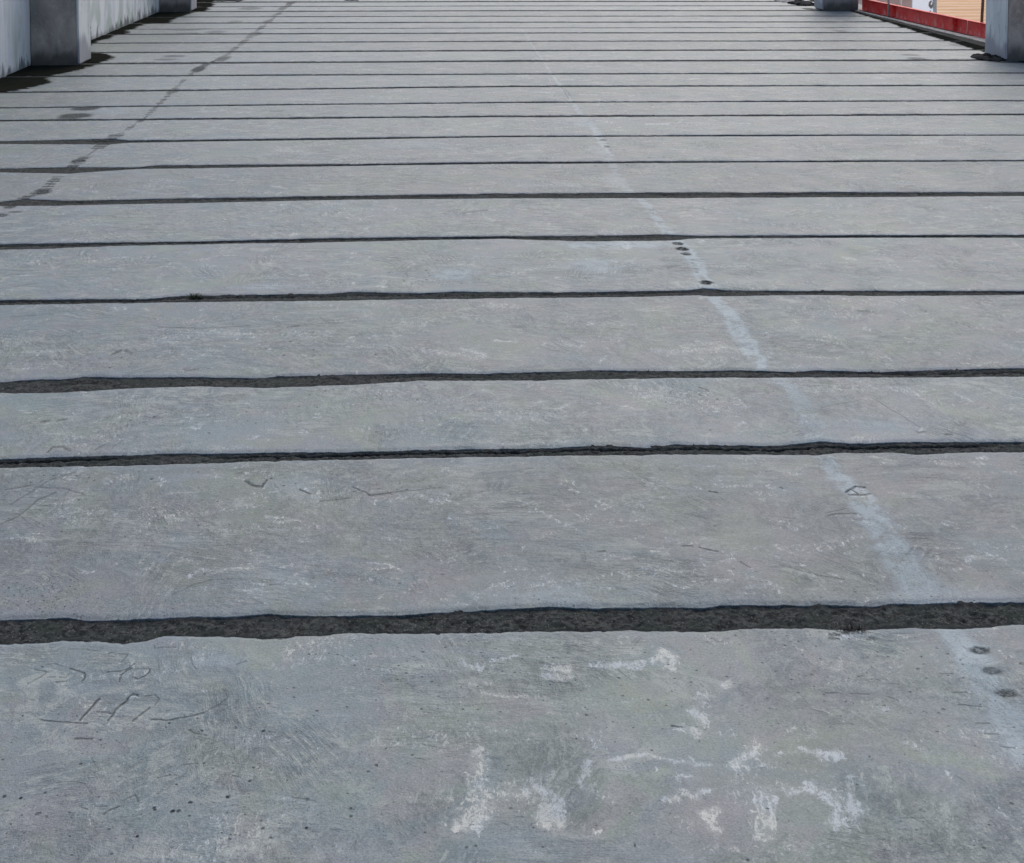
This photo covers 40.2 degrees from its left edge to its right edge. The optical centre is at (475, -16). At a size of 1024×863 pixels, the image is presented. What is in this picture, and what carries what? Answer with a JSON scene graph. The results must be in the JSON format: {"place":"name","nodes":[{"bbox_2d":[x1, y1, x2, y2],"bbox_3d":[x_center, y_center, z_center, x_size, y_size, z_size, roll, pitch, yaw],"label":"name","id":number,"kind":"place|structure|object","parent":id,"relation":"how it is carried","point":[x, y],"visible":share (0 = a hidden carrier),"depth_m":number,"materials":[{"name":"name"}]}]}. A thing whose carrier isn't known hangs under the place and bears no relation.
{"place":"outdoors","nodes":[
{"label":"outdoors","id":0,"kind":"place"},
{"bbox_2d":[30,0,90,64],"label":"concrete pier","id":1,"kind":"structure","parent":0,"point":[60,34],"depth_m":13.36,"materials":[{"name":"paint"}]},
{"bbox_2d":[0,0,159,77],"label":"parapet wall","id":2,"kind":"structure","parent":0,"point":[107,16],"depth_m":13.27,"materials":[{"name":"white paint"}]},
{"bbox_2d":[189,292,205,299],"bbox_3d":[-1.123,1.249,5.619,0.086,0.030,0.076,0,4,-2],"label":"weed tuft","id":3,"kind":"object","parent":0,"point":[194,297],"visible":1,"depth_m":5.62,"materials":[{"name":"black plant"}]},
{"bbox_2d":[0,0,1023,862],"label":"floor","id":4,"kind":"structure","parent":0,"point":[546,432],"depth_m":4.15,"materials":[{"name":"concrete"}]},
{"bbox_2d":[159,0,196,11],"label":"concrete pier","id":5,"kind":"structure","parent":4,"relation":"on","point":[177,5],"depth_m":19.68,"materials":[{"name":"paint"}]},
{"bbox_2d":[775,0,793,2],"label":"rubble pile","id":6,"kind":"object","parent":4,"relation":"on","point":[786,1],"visible":0.68,"depth_m":21.45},
{"bbox_2d":[787,0,813,5],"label":"rubble pile","id":7,"kind":"object","parent":4,"relation":"on","point":[801,2],"visible":0.94,"depth_m":20.88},
{"bbox_2d":[814,0,856,10],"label":"concrete pier","id":8,"kind":"structure","parent":4,"relation":"on","point":[836,5],"depth_m":19.87,"materials":[{"name":"paint"}]},
{"bbox_2d":[832,623,869,633],"bbox_3d":[0.825,1.413,3.066,0.088,0.022,0.052,0,4,-2],"label":"dead weed","id":9,"kind":"object","parent":4,"relation":"on","point":[857,628],"visible":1,"depth_m":3.07,"materials":[{"name":"black plant"}]},
{"bbox_2d":[855,10,984,46],"bbox_3d":[5.686,0.621,15.954,0.487,0.026,37.800,0,4,-2],"label":"gutter","id":10,"kind":"object","parent":4,"relation":"on","point":[955,37],"visible":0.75,"depth_m":16.77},
{"bbox_2d":[855,4,985,42],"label":"kerb","id":11,"kind":"structure","parent":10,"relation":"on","point":[980,39],"depth_m":17.10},
{"bbox_2d":[857,0,985,38],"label":"guard rail","id":12,"kind":"object","parent":11,"relation":"on","point":[957,24],"visible":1,"depth_m":17.52,"materials":[{"name":"red metal"}]},
{"bbox_2d":[970,53,1004,60],"bbox_3d":[5.096,0.702,13.956,0.278,0.055,0.555,0,4,-2],"label":"dirt pile","id":13,"kind":"object","parent":4,"relation":"on","point":[987,56],"visible":1,"depth_m":13.85,"materials":[{"name":"black soil"}]},
{"bbox_2d":[985,0,1023,60],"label":"concrete pier","id":14,"kind":"structure","parent":4,"relation":"on","point":[1005,29],"depth_m":13.77,"materials":[{"name":"paint"}]},
{"bbox_2d":[937,0,985,22],"bbox_3d":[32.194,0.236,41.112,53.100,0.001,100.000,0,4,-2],"label":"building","id":15,"kind":"structure","parent":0,"point":[968,9],"depth_m":35.38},
{"bbox_2d":[858,0,911,7],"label":"wall","id":16,"kind":"structure","parent":15,"relation":"on","point":[906,3],"depth_m":29.37,"materials":[{"name":"pink paint"}]},
{"label":"ground","id":17,"kind":"structure","parent":0,"visible":0},
{"bbox_2d":[912,0,936,12],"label":"sign board","id":18,"kind":"object","parent":17,"relation":"on","point":[928,5],"visible":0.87,"depth_m":20.60,"materials":[{"name":"white paint"}]}
]}

